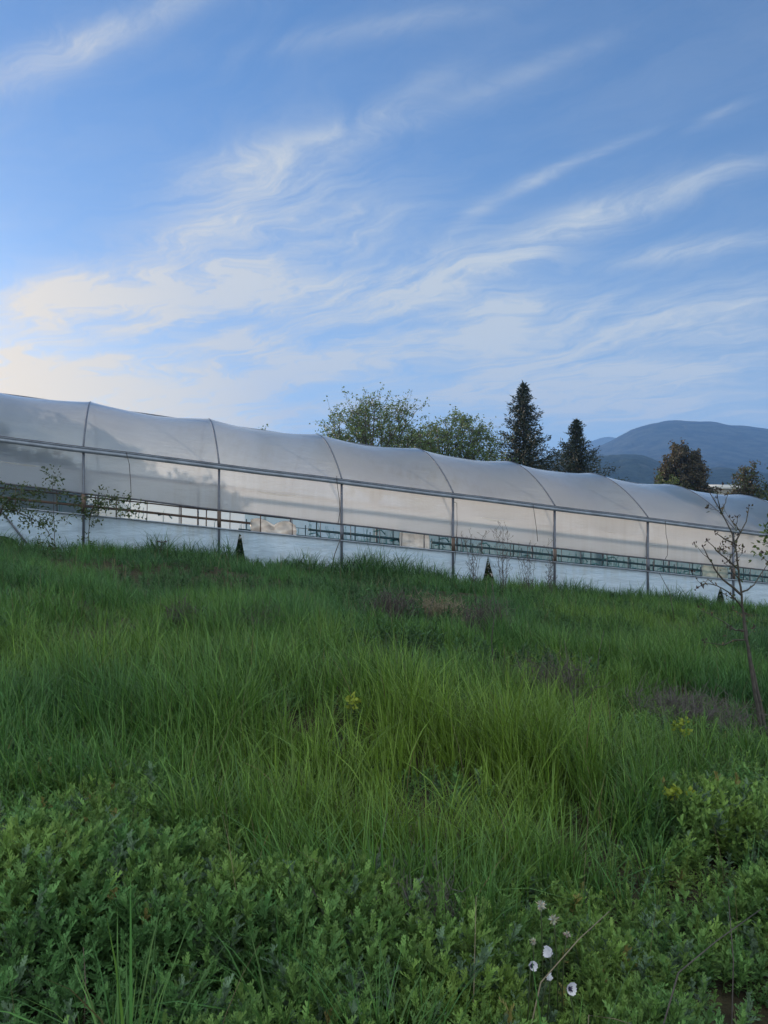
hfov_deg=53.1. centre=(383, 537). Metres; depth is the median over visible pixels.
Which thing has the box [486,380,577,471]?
conifer
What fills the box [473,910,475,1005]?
dry stalk
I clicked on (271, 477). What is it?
greenhouse
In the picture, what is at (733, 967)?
dry stalk
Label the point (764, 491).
green tree
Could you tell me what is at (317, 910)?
dry bush
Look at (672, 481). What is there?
green tree
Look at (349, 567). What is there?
wall grass
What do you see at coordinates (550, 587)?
bare shrub
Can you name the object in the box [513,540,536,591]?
bare shrub
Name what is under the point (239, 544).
conifers
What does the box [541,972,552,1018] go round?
anemone
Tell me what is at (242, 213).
sky
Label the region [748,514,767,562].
leafy sapling
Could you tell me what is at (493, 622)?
dry stalk
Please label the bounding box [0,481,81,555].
leafy shrub
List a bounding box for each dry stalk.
[83,947,85,1022]
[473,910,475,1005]
[491,579,495,657]
[531,911,609,1023]
[564,640,577,749]
[588,1015,629,1023]
[596,632,603,687]
[659,573,673,616]
[663,908,761,1023]
[728,896,733,1023]
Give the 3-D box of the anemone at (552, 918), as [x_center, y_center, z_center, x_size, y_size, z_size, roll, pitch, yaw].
[0.597,1.535,2.678,0.043,0.442,0.039,0,0,-18]
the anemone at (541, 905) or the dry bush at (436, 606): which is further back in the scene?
the dry bush at (436, 606)
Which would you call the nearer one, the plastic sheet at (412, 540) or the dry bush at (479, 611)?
the dry bush at (479, 611)
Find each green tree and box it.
[655,471,681,486]
[754,467,767,500]
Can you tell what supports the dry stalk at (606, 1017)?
on the ground at (724, 998)
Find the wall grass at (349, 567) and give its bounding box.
[0,527,767,611]
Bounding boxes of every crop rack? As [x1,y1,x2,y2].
[0,487,249,526]
[238,519,767,582]
[308,521,399,545]
[431,536,767,581]
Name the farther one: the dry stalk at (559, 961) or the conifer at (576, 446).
the conifer at (576, 446)
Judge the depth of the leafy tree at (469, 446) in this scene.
54.51 m
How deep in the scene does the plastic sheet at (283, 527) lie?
25.13 m
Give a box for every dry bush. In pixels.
[143,594,204,636]
[264,882,368,949]
[352,587,436,627]
[352,844,472,931]
[400,586,476,623]
[449,593,518,633]
[505,645,613,707]
[618,666,767,748]
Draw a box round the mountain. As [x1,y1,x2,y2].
[584,420,767,472]
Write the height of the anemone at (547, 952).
0.394 m
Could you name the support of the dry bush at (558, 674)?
on the ground at (724, 998)
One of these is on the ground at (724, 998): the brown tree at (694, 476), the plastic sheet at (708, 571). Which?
the brown tree at (694, 476)
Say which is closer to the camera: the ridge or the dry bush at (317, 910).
the dry bush at (317, 910)
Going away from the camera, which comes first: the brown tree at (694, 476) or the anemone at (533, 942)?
the anemone at (533, 942)
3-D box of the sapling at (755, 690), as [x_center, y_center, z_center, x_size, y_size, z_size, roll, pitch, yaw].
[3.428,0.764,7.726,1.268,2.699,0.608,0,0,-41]
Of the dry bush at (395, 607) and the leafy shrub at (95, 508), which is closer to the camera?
the dry bush at (395, 607)
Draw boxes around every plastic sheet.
[250,518,296,534]
[399,532,429,548]
[702,565,727,578]
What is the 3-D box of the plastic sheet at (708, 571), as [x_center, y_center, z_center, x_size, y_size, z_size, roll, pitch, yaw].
[13.143,1.363,30.475,1.232,0.570,0.103,0,0,-18]
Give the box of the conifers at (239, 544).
[0,534,723,602]
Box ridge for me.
[584,437,614,450]
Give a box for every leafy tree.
[309,382,448,454]
[395,404,518,462]
[400,420,441,452]
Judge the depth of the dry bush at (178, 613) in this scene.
9.44 m
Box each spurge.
[345,692,361,734]
[662,783,701,817]
[670,717,692,762]
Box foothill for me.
[526,454,767,499]
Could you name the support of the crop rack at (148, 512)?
on the ground at (724, 998)
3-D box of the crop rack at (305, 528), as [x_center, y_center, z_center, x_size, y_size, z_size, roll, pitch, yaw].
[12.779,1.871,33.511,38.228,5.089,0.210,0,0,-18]
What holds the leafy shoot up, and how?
on the ground at (724, 998)
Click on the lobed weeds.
(78, 895)
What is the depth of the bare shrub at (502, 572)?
22.95 m
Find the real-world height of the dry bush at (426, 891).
0.471 m
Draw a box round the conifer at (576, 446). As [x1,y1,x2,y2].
[540,419,628,480]
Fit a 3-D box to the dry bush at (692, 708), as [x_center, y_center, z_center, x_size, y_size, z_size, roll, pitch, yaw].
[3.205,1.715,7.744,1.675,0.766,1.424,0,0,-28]
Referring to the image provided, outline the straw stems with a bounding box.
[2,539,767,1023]
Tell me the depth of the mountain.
1992.58 m
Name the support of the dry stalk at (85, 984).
on the ground at (724, 998)
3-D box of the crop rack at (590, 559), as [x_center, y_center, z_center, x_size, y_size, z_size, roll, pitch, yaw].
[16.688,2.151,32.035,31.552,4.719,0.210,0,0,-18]
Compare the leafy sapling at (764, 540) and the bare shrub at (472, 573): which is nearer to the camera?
the leafy sapling at (764, 540)
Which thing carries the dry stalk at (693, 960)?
on the ground at (724, 998)
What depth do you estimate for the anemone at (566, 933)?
2.66 m
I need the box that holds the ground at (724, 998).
[0,536,767,1023]
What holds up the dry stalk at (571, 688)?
on the ground at (724, 998)
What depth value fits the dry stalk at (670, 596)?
20.12 m
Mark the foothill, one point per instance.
(636, 468)
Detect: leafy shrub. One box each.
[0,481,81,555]
[67,485,148,544]
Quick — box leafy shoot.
[40,464,64,543]
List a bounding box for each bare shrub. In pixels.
[461,528,489,581]
[492,521,514,596]
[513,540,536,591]
[542,538,557,593]
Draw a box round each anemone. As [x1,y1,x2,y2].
[527,961,537,1020]
[529,937,535,1003]
[535,901,546,998]
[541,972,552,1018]
[543,945,552,1018]
[549,914,559,1011]
[562,931,569,1012]
[567,982,576,1023]
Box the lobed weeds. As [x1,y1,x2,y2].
[0,537,767,1023]
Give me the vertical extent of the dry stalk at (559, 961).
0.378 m
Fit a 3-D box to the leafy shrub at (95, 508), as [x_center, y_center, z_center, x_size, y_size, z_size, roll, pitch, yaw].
[-8.251,-0.462,22.724,2.420,2.229,0.928,0,0,0]
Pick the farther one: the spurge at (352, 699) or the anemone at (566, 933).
the spurge at (352, 699)
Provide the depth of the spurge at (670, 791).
4.69 m
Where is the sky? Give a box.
[0,0,767,464]
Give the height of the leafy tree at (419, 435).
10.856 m
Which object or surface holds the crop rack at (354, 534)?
on the ground at (724, 998)
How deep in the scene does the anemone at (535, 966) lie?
2.50 m
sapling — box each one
[691,482,767,742]
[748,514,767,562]
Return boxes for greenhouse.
[0,393,767,607]
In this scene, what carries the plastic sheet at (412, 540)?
hanging from the greenhouse
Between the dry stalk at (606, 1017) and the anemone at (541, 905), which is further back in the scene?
the anemone at (541, 905)
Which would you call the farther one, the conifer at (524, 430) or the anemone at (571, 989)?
the conifer at (524, 430)
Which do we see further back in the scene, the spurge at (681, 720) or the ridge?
the ridge
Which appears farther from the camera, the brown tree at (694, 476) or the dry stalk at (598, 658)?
the brown tree at (694, 476)
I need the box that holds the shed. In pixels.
[710,485,739,494]
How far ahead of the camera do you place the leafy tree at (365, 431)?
50.41 m
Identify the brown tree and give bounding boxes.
[653,437,715,493]
[727,459,764,497]

